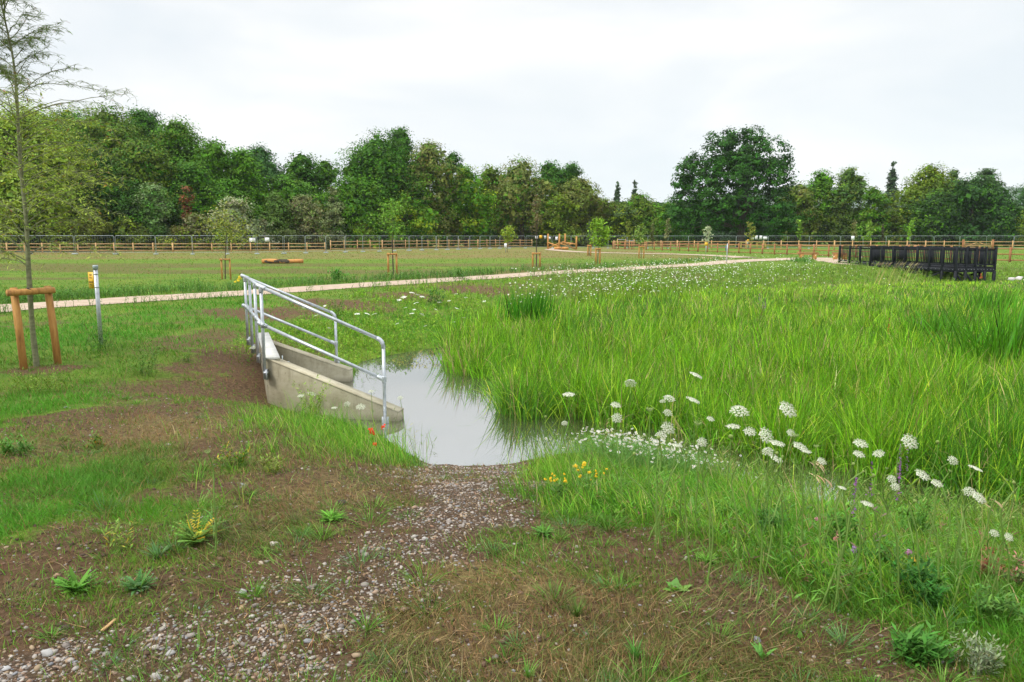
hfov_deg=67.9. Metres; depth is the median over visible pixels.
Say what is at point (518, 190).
broadleaf tree
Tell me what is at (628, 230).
young tree
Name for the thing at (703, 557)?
weed
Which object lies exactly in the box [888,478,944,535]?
weed
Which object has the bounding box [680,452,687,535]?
wild carrot
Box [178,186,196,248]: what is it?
shrub
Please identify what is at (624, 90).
sky
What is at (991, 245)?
field gate
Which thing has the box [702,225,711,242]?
young tree
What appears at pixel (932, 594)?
weed
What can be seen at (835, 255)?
bench
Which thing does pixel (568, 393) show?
wild carrot
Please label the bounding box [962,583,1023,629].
weed
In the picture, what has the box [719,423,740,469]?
wild carrot
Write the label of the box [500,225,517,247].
young tree
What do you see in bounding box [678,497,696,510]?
weed
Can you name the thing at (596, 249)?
tree stake frame
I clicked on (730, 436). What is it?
wild carrot
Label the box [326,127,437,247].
broadleaf tree
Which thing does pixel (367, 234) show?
shrub
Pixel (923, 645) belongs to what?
weed
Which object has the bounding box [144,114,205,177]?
broadleaf tree
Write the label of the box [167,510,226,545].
weed
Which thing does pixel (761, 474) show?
wild carrot
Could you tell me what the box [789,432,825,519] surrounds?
wild carrot
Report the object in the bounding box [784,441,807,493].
wild carrot
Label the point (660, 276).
white blossom
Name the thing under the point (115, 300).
path
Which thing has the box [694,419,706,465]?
wild carrot
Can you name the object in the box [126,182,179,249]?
shrub
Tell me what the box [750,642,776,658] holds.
weed
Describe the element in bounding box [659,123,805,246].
oak tree
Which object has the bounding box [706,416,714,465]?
wild carrot
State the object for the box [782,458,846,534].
seed grass
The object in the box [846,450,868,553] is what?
wild carrot
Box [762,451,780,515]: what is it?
wild carrot
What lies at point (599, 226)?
young tree
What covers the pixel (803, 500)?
wild carrot
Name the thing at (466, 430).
water
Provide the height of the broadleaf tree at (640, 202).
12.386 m
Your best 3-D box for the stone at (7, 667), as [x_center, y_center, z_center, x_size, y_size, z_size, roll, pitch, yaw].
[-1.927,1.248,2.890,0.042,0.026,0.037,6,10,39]
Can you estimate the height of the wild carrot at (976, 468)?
0.626 m
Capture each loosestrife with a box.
[841,477,864,567]
[865,461,877,539]
[872,464,901,540]
[895,444,912,498]
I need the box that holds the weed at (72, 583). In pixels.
[51,565,106,593]
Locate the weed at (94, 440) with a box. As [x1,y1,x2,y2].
[79,430,105,449]
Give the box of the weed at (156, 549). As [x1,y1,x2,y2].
[133,538,174,558]
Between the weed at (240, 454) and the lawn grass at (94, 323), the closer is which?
the weed at (240, 454)
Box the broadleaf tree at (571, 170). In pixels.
[552,160,587,245]
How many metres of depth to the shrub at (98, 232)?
102.61 m
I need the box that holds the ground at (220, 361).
[0,239,1023,681]
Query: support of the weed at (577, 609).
on the ground at (220, 361)
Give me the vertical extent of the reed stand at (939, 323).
1.000 m
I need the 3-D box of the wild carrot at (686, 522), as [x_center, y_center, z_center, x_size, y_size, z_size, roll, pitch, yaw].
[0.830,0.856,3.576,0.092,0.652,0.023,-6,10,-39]
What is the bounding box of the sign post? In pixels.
[88,265,102,343]
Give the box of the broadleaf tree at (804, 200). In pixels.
[775,182,831,244]
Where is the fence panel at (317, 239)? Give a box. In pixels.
[305,236,326,252]
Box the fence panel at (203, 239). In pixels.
[191,235,227,254]
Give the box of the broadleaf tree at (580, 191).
[554,173,609,246]
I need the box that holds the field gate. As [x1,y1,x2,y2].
[962,240,993,247]
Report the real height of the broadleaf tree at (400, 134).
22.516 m
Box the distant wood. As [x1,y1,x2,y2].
[0,201,1023,244]
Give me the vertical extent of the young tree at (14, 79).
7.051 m
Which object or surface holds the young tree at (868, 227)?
on the ground at (220, 361)
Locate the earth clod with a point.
(344, 502)
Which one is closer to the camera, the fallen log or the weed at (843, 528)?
the weed at (843, 528)
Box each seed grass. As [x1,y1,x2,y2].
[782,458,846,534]
[871,262,888,283]
[884,262,910,284]
[894,261,921,284]
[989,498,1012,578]
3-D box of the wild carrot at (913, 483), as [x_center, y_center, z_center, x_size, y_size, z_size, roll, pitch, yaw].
[1.867,0.906,3.380,0.183,0.674,0.146,0,8,0]
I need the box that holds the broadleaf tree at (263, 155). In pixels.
[246,142,286,189]
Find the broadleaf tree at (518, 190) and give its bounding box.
[484,154,564,246]
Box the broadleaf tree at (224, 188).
[180,175,261,249]
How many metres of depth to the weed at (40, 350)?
12.24 m
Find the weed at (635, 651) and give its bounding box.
[623,635,650,660]
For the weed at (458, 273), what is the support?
on the ground at (220, 361)
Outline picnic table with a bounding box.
[739,242,765,248]
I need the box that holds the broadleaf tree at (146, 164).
[96,137,191,249]
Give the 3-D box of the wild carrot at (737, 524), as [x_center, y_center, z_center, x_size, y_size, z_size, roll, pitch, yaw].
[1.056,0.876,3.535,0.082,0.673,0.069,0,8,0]
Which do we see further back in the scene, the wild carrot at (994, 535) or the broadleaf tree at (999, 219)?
the broadleaf tree at (999, 219)
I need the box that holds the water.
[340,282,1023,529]
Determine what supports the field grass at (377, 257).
on the ground at (220, 361)
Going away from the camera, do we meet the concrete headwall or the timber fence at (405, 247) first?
the concrete headwall
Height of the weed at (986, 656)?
0.146 m
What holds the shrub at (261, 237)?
on the ground at (220, 361)
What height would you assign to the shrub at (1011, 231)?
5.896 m
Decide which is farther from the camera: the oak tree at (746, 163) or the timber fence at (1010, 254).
the oak tree at (746, 163)
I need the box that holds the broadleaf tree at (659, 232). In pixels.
[643,199,694,245]
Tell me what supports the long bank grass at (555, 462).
on the ground at (220, 361)
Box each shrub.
[0,204,47,249]
[8,225,66,249]
[56,208,117,249]
[104,216,154,249]
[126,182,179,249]
[149,225,202,249]
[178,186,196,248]
[178,211,216,249]
[200,228,239,249]
[205,195,264,250]
[232,216,278,250]
[256,190,300,249]
[270,229,310,248]
[285,194,334,248]
[322,186,349,248]
[346,220,380,248]
[348,233,364,248]
[407,230,431,247]
[452,225,498,245]
[635,219,670,245]
[680,227,721,245]
[714,229,759,245]
[757,229,794,244]
[779,203,822,244]
[821,206,858,245]
[847,199,911,245]
[907,217,942,246]
[941,230,985,246]
[1003,222,1023,246]
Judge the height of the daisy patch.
0.822 m
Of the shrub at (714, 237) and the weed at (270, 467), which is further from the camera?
the shrub at (714, 237)
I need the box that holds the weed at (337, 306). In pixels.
[328,294,349,315]
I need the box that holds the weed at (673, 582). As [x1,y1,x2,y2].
[662,578,692,591]
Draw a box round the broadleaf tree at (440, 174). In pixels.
[391,138,467,246]
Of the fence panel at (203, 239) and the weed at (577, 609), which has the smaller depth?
the weed at (577, 609)
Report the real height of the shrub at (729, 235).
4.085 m
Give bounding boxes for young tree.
[0,0,140,366]
[192,201,261,278]
[365,195,412,274]
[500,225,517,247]
[530,194,544,266]
[586,217,615,262]
[586,221,592,242]
[625,221,632,247]
[632,225,649,243]
[650,223,655,248]
[663,218,670,240]
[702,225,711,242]
[744,221,755,247]
[795,219,803,242]
[851,219,857,239]
[861,221,875,247]
[881,224,884,245]
[906,219,914,242]
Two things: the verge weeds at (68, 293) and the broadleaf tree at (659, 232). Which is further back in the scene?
the broadleaf tree at (659, 232)
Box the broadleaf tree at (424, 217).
[369,189,444,247]
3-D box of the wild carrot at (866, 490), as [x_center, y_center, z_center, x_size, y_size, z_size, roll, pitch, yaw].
[1.499,0.941,3.364,0.119,0.605,0.026,0,8,2]
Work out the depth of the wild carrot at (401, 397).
9.49 m
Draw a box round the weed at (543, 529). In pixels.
[531,521,555,535]
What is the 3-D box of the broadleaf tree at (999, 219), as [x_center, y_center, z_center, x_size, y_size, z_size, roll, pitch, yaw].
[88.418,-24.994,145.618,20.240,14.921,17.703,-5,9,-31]
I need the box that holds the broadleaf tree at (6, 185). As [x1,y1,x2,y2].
[0,98,112,251]
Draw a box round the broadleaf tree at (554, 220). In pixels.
[525,191,593,246]
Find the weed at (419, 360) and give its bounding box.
[392,349,455,367]
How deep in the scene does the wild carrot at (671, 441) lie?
4.19 m
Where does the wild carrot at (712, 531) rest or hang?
on the ground at (220, 361)
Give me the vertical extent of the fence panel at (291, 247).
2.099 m
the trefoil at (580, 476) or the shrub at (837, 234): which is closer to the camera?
the trefoil at (580, 476)
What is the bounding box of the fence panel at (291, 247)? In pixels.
[284,236,306,253]
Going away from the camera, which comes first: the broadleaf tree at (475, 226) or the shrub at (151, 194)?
the shrub at (151, 194)
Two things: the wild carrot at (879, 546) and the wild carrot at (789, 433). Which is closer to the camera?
the wild carrot at (879, 546)
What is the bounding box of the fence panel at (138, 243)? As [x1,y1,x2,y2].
[114,235,155,254]
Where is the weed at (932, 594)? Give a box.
[885,554,951,614]
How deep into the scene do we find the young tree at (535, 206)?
49.75 m
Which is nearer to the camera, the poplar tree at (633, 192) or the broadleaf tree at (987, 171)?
the broadleaf tree at (987, 171)
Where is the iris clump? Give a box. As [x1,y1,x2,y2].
[492,281,565,326]
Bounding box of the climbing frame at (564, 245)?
[547,234,576,249]
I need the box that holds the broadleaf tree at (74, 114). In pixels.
[33,103,90,162]
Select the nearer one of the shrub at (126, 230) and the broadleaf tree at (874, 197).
the shrub at (126, 230)
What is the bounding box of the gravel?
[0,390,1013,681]
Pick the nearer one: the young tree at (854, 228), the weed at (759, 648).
the weed at (759, 648)
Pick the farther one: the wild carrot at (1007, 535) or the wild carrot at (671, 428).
the wild carrot at (671, 428)
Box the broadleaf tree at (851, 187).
[815,165,877,245]
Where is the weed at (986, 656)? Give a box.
[945,629,1007,675]
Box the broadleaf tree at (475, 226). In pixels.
[433,163,501,246]
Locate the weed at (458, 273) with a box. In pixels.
[451,268,466,278]
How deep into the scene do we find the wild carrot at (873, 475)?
3.93 m
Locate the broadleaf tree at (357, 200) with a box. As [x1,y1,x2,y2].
[317,170,406,247]
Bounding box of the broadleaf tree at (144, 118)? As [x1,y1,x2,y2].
[124,103,164,149]
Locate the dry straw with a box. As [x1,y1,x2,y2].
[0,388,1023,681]
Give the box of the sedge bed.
[420,273,1023,507]
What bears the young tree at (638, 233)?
on the ground at (220, 361)
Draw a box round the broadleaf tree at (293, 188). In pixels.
[255,170,331,248]
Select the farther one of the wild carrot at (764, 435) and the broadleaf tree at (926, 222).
the broadleaf tree at (926, 222)
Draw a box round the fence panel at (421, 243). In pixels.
[409,236,423,250]
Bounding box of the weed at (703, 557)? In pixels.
[695,552,718,562]
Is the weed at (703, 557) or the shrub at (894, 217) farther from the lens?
the shrub at (894, 217)
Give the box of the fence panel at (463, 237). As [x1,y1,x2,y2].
[458,236,469,249]
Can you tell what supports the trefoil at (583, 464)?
on the ground at (220, 361)
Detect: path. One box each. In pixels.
[0,257,856,311]
[545,248,758,257]
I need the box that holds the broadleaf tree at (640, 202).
[611,192,661,243]
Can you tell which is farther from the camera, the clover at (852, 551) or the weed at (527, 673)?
the clover at (852, 551)
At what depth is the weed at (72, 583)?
3.49 m
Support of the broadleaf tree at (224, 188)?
on the ground at (220, 361)
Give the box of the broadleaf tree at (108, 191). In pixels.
[50,137,134,249]
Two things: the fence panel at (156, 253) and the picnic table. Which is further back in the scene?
the picnic table
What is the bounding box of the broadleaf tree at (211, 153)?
[179,136,256,212]
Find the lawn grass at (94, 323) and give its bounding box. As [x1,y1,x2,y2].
[0,286,531,429]
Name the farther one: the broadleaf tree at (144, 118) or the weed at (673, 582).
the broadleaf tree at (144, 118)
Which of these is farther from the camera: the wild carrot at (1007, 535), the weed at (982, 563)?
the weed at (982, 563)
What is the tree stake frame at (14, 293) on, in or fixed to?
on the ground at (220, 361)
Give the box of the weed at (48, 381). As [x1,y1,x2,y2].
[10,366,68,394]
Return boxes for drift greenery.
[542,259,1023,304]
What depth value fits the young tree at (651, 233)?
117.74 m
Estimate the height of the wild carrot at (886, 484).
0.638 m
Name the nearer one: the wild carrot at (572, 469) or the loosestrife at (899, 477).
the loosestrife at (899, 477)
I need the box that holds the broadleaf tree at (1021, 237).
[1009,208,1023,246]
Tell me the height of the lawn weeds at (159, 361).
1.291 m
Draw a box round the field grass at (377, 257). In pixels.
[0,250,1023,295]
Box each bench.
[797,253,818,258]
[832,253,846,259]
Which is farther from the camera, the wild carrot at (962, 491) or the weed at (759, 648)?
the wild carrot at (962, 491)
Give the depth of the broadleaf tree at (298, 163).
129.85 m
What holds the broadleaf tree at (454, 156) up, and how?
on the ground at (220, 361)
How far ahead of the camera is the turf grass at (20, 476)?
3.86 m
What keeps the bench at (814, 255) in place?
on the ground at (220, 361)
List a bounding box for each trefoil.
[544,473,568,501]
[573,461,587,481]
[577,467,607,493]
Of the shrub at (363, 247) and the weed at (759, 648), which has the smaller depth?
the weed at (759, 648)
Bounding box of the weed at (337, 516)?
[316,507,346,523]
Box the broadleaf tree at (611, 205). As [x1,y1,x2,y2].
[584,196,621,245]
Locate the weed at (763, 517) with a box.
[751,503,788,534]
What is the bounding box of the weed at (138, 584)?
[117,566,160,594]
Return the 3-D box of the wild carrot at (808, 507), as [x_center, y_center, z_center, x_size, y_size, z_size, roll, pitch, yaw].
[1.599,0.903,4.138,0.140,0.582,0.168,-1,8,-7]
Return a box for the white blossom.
[508,254,889,302]
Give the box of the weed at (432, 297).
[428,287,445,303]
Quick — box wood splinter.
[100,618,115,631]
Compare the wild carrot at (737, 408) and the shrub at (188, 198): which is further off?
the shrub at (188, 198)
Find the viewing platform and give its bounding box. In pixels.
[838,245,997,281]
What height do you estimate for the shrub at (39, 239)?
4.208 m
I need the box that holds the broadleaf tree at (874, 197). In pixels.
[850,185,895,245]
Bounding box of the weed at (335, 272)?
[327,267,350,280]
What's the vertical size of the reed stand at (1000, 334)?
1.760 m
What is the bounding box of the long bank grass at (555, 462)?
[144,390,1023,628]
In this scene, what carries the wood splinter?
on the ground at (220, 361)
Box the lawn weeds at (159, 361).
[2,323,386,424]
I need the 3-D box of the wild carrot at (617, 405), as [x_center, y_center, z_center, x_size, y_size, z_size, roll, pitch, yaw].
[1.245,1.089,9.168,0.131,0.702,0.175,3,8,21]
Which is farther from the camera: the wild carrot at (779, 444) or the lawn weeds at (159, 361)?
the lawn weeds at (159, 361)
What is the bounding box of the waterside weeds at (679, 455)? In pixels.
[371,403,1023,525]
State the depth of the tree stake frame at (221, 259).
35.53 m
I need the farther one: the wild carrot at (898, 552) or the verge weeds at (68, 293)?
the verge weeds at (68, 293)
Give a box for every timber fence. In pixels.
[0,242,325,252]
[330,239,531,250]
[612,241,1023,261]
[613,240,961,249]
[994,241,1023,249]
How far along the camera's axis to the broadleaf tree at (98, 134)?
115.37 m
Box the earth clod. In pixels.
[337,500,347,505]
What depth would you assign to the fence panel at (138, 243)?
84.38 m
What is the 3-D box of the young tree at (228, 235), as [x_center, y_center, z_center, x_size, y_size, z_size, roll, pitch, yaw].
[-13.272,-4.705,35.635,3.038,3.706,3.433,0,8,0]
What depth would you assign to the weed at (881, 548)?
3.83 m
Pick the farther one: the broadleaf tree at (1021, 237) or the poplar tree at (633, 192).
the poplar tree at (633, 192)
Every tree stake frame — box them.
[6,286,61,369]
[219,258,231,279]
[387,253,397,273]
[532,252,540,266]
[587,245,590,255]
[595,248,600,263]
[638,246,644,258]
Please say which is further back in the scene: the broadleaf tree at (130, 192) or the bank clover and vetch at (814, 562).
the broadleaf tree at (130, 192)
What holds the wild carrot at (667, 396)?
on the ground at (220, 361)
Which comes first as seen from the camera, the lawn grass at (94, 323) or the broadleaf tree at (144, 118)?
the lawn grass at (94, 323)
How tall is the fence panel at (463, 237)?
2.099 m
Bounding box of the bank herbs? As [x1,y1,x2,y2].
[200,264,1023,375]
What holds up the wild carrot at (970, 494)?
on the ground at (220, 361)
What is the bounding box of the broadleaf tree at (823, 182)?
[803,167,839,244]
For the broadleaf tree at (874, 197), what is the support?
on the ground at (220, 361)
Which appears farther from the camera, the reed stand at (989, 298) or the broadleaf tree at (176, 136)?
the broadleaf tree at (176, 136)
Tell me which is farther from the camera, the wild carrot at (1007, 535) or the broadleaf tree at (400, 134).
the broadleaf tree at (400, 134)
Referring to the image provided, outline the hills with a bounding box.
[664,184,1022,208]
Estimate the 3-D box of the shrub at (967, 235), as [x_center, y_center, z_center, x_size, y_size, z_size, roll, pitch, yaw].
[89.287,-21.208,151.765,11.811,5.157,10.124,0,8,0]
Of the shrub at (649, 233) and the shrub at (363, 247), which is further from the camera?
the shrub at (649, 233)
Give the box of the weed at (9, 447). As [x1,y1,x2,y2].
[0,433,38,455]
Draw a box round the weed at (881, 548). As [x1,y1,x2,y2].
[837,532,912,568]
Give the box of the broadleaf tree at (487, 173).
[472,164,518,245]
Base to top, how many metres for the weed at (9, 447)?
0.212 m
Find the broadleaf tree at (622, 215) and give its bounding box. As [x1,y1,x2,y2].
[602,202,652,246]
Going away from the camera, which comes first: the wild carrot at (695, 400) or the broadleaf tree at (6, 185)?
the wild carrot at (695, 400)
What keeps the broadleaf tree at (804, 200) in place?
on the ground at (220, 361)
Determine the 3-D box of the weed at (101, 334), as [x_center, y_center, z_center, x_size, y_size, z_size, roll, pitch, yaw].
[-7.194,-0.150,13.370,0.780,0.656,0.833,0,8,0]
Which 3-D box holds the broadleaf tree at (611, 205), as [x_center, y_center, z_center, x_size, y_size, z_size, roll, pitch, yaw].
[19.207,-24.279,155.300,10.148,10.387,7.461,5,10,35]
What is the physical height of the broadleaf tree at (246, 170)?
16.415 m
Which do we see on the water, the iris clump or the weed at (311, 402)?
the iris clump
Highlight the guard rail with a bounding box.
[240,274,388,423]
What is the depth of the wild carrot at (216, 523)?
3.78 m
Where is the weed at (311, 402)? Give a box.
[289,374,333,415]
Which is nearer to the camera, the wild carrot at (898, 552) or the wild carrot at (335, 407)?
the wild carrot at (898, 552)
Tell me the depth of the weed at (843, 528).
4.23 m
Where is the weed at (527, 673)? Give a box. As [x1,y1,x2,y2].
[523,656,541,678]
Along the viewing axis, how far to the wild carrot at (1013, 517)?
3.39 m
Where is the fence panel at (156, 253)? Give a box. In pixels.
[154,235,192,254]
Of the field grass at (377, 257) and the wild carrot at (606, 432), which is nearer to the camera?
the wild carrot at (606, 432)
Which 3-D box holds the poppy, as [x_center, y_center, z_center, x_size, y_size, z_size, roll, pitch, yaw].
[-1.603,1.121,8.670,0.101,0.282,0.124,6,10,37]
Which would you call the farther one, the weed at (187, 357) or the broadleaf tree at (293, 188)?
the broadleaf tree at (293, 188)
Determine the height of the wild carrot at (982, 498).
0.585 m
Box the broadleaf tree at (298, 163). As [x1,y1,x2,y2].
[279,150,330,232]
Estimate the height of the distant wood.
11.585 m
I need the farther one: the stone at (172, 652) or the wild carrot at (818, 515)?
the wild carrot at (818, 515)
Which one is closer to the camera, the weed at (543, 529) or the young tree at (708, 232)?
the weed at (543, 529)
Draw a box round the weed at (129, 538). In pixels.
[96,514,135,551]
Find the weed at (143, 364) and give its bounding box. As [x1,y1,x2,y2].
[120,343,160,376]
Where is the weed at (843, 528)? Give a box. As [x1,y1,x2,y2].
[816,500,877,546]
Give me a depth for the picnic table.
120.28 m
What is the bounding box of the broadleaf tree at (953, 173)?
[945,167,961,183]
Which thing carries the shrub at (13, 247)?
on the ground at (220, 361)
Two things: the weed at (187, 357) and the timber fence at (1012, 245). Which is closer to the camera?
the weed at (187, 357)
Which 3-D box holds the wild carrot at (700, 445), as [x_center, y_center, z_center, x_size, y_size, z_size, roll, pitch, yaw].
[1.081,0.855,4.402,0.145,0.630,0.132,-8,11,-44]
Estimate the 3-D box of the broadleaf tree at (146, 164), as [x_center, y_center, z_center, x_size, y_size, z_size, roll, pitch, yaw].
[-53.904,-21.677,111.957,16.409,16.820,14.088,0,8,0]
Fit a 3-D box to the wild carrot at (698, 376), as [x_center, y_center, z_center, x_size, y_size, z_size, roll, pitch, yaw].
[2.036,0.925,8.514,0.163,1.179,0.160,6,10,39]
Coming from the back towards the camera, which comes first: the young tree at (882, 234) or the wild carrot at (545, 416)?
the young tree at (882, 234)
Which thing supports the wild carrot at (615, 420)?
on the ground at (220, 361)
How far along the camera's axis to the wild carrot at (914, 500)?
3.53 m
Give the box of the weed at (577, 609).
[562,594,589,616]
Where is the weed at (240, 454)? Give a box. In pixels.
[217,441,252,465]
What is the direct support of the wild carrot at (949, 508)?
on the ground at (220, 361)
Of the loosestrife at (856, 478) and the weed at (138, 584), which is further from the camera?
the loosestrife at (856, 478)
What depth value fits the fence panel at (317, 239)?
91.94 m
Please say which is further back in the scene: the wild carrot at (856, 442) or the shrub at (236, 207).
the shrub at (236, 207)
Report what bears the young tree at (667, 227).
on the ground at (220, 361)
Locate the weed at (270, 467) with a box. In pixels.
[257,453,282,473]
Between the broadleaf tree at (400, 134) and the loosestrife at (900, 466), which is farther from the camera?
the broadleaf tree at (400, 134)
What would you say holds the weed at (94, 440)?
on the ground at (220, 361)
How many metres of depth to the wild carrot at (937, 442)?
7.01 m
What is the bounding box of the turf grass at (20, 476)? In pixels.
[0,380,1023,681]
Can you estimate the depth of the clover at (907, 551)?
3.90 m
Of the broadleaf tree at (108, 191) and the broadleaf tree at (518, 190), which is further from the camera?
the broadleaf tree at (518, 190)
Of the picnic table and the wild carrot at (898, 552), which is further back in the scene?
the picnic table
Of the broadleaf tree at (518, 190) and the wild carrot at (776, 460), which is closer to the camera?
the wild carrot at (776, 460)
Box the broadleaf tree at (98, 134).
[57,100,171,241]
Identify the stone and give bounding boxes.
[0,665,10,670]
[41,648,52,656]
[150,673,162,679]
[166,650,174,655]
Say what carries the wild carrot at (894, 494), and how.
on the ground at (220, 361)
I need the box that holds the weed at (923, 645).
[885,619,960,669]
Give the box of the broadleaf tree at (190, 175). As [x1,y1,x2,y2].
[160,156,223,249]
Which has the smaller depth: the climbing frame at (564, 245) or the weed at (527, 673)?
the weed at (527, 673)
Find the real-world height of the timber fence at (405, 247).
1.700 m
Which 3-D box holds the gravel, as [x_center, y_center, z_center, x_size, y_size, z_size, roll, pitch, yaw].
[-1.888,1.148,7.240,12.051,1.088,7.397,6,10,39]
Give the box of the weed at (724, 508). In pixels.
[707,495,739,519]
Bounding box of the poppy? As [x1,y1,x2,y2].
[368,428,374,443]
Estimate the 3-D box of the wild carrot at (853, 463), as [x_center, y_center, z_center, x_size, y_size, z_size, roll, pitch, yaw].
[1.633,0.907,3.860,0.163,0.613,0.061,0,8,0]
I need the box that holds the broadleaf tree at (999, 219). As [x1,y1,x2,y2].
[917,171,1023,246]
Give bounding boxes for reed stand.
[891,306,985,340]
[894,288,1023,369]
[948,284,1023,315]
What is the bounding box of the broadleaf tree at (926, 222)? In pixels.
[896,187,968,246]
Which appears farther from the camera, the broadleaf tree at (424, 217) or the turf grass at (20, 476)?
the broadleaf tree at (424, 217)
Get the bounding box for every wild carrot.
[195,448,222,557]
[290,394,303,415]
[323,406,336,426]
[356,403,368,427]
[397,396,406,445]
[544,415,549,449]
[560,392,574,450]
[561,421,587,507]
[601,431,622,508]
[610,402,620,439]
[611,412,630,501]
[623,452,661,548]
[625,379,636,437]
[642,407,659,495]
[647,443,681,539]
[648,439,682,540]
[655,436,661,541]
[656,430,669,501]
[661,421,673,446]
[662,409,671,439]
[664,395,675,442]
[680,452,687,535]
[683,457,691,576]
[686,372,701,453]
[686,396,699,448]
[687,437,710,524]
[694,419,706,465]
[702,455,710,559]
[702,467,713,584]
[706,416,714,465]
[718,434,734,490]
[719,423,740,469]
[729,405,751,475]
[731,461,741,584]
[743,426,760,481]
[746,473,762,603]
[754,427,775,520]
[754,447,773,548]
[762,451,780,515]
[764,440,790,557]
[764,469,783,573]
[767,454,796,526]
[768,455,783,537]
[777,401,796,480]
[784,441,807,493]
[786,429,799,489]
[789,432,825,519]
[790,457,826,545]
[791,449,814,553]
[805,444,828,559]
[818,462,854,559]
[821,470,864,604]
[826,486,846,610]
[837,488,868,604]
[839,500,873,600]
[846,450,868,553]
[853,438,868,498]
[853,480,869,548]
[860,473,877,542]
[868,449,884,506]
[878,493,887,595]
[882,434,918,531]
[882,475,915,590]
[883,467,902,526]
[884,483,912,596]
[907,469,942,585]
[907,499,915,592]
[922,469,951,568]
[923,440,938,501]
[927,479,954,604]
[933,465,982,564]
[935,456,958,568]
[940,491,986,607]
[942,487,974,578]
[955,490,964,586]
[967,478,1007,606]
[982,532,1013,592]
[983,529,1014,605]
[985,481,1015,589]
[992,491,1013,594]
[1001,516,1014,599]
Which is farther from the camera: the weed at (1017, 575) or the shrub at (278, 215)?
the shrub at (278, 215)
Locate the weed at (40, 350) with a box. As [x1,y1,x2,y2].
[7,342,62,363]
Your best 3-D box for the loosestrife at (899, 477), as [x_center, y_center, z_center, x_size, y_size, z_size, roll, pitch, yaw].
[1.938,0.898,3.918,0.140,0.542,0.073,-2,8,-16]
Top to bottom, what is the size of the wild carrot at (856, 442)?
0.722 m
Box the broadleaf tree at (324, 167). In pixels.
[310,155,341,247]
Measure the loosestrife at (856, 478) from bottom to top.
0.514 m
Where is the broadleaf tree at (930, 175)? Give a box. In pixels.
[883,160,971,246]
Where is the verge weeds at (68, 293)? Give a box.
[0,255,823,314]
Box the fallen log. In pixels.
[262,259,303,263]
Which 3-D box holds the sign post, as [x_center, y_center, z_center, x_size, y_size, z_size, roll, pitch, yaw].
[-7.739,-0.625,14.134,0.314,1.568,0.093,7,10,40]
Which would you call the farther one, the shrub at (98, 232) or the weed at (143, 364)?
the shrub at (98, 232)
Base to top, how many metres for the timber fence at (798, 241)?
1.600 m
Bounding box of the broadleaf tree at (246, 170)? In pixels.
[216,145,271,248]
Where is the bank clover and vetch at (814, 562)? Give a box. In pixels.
[558,442,1023,618]
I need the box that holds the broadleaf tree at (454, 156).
[436,150,466,245]
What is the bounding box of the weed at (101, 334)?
[75,315,125,350]
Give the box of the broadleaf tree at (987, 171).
[966,168,1005,244]
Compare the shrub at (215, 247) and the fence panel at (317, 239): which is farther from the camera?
the shrub at (215, 247)
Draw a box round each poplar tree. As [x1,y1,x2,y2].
[612,181,620,202]
[630,180,637,200]
[883,161,899,208]
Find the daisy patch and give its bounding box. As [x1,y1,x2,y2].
[527,428,783,486]
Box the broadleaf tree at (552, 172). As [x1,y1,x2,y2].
[530,159,573,241]
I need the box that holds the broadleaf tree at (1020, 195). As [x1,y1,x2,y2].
[1004,182,1023,205]
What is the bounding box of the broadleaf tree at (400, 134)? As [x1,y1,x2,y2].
[385,125,432,192]
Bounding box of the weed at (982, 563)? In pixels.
[976,545,1007,580]
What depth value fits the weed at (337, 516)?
4.35 m
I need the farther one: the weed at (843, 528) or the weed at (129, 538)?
the weed at (843, 528)
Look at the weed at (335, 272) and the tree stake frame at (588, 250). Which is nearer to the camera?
the weed at (335, 272)
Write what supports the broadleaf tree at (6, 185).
on the ground at (220, 361)
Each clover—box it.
[844,546,860,561]
[903,549,911,557]
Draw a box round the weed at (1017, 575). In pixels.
[993,550,1023,589]
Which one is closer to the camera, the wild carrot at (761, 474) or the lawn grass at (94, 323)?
the wild carrot at (761, 474)
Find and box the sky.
[0,0,1023,204]
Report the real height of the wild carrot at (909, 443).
0.764 m
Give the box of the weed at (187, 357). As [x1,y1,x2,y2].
[172,350,190,360]
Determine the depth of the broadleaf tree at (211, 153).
115.86 m
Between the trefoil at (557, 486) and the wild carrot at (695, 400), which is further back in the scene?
the wild carrot at (695, 400)
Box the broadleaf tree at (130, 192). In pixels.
[92,177,182,249]
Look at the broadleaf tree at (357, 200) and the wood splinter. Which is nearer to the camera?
the wood splinter
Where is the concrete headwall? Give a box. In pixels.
[258,332,403,421]
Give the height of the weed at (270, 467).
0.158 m
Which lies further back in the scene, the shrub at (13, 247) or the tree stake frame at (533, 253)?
the shrub at (13, 247)
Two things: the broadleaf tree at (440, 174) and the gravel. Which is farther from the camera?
the broadleaf tree at (440, 174)
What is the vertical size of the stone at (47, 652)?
0.035 m
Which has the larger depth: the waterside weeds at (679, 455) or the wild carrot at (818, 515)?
the waterside weeds at (679, 455)

